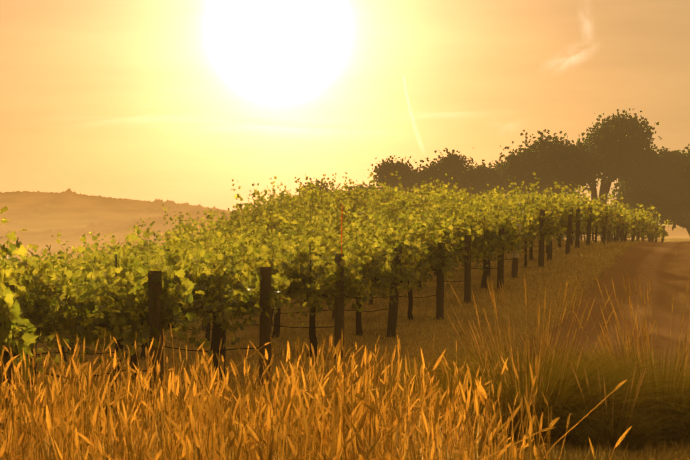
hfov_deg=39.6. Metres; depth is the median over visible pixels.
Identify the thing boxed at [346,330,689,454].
grassy bank
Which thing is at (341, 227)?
post marker rod
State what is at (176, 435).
foreground dry grass heads
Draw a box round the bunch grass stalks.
[404,272,689,445]
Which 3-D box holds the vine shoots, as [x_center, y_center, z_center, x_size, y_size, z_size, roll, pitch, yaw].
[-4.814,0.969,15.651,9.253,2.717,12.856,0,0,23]
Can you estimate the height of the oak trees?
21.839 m
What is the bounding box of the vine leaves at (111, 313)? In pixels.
[0,203,420,397]
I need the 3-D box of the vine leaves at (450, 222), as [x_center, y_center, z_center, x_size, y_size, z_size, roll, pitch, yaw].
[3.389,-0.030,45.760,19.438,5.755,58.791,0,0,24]
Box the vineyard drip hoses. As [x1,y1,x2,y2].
[13,211,660,378]
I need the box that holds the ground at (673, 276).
[12,238,689,458]
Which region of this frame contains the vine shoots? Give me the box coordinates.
[0,212,413,382]
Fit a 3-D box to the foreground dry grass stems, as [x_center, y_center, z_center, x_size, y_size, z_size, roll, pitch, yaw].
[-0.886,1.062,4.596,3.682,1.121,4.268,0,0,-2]
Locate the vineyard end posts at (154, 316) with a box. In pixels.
[0,208,664,447]
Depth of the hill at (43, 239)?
2378.16 m
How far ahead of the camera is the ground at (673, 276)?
21.16 m
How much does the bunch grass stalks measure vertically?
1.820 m
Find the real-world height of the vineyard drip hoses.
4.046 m
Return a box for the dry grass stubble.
[2,238,689,459]
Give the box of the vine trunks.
[4,208,647,417]
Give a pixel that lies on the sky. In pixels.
(177, 101)
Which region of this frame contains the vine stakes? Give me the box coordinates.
[35,190,631,411]
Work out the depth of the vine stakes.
16.74 m
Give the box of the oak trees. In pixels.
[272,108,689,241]
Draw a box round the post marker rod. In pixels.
[341,204,342,253]
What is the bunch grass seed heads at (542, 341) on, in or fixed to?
attached to the bunch grass stalks
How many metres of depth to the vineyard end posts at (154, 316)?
16.41 m
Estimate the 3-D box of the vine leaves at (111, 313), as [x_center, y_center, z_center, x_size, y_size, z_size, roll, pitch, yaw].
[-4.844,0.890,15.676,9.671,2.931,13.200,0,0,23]
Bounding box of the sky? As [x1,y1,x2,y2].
[0,0,689,225]
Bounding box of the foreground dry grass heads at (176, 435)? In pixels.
[0,324,631,459]
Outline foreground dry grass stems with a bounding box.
[0,338,614,459]
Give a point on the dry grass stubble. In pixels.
(663, 451)
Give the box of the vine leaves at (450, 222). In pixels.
[0,169,672,297]
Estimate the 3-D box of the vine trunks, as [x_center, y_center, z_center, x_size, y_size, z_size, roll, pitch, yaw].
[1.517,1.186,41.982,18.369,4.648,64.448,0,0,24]
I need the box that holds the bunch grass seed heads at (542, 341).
[401,270,688,425]
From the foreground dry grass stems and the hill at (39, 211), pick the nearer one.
the foreground dry grass stems
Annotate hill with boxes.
[0,188,678,231]
[0,208,689,266]

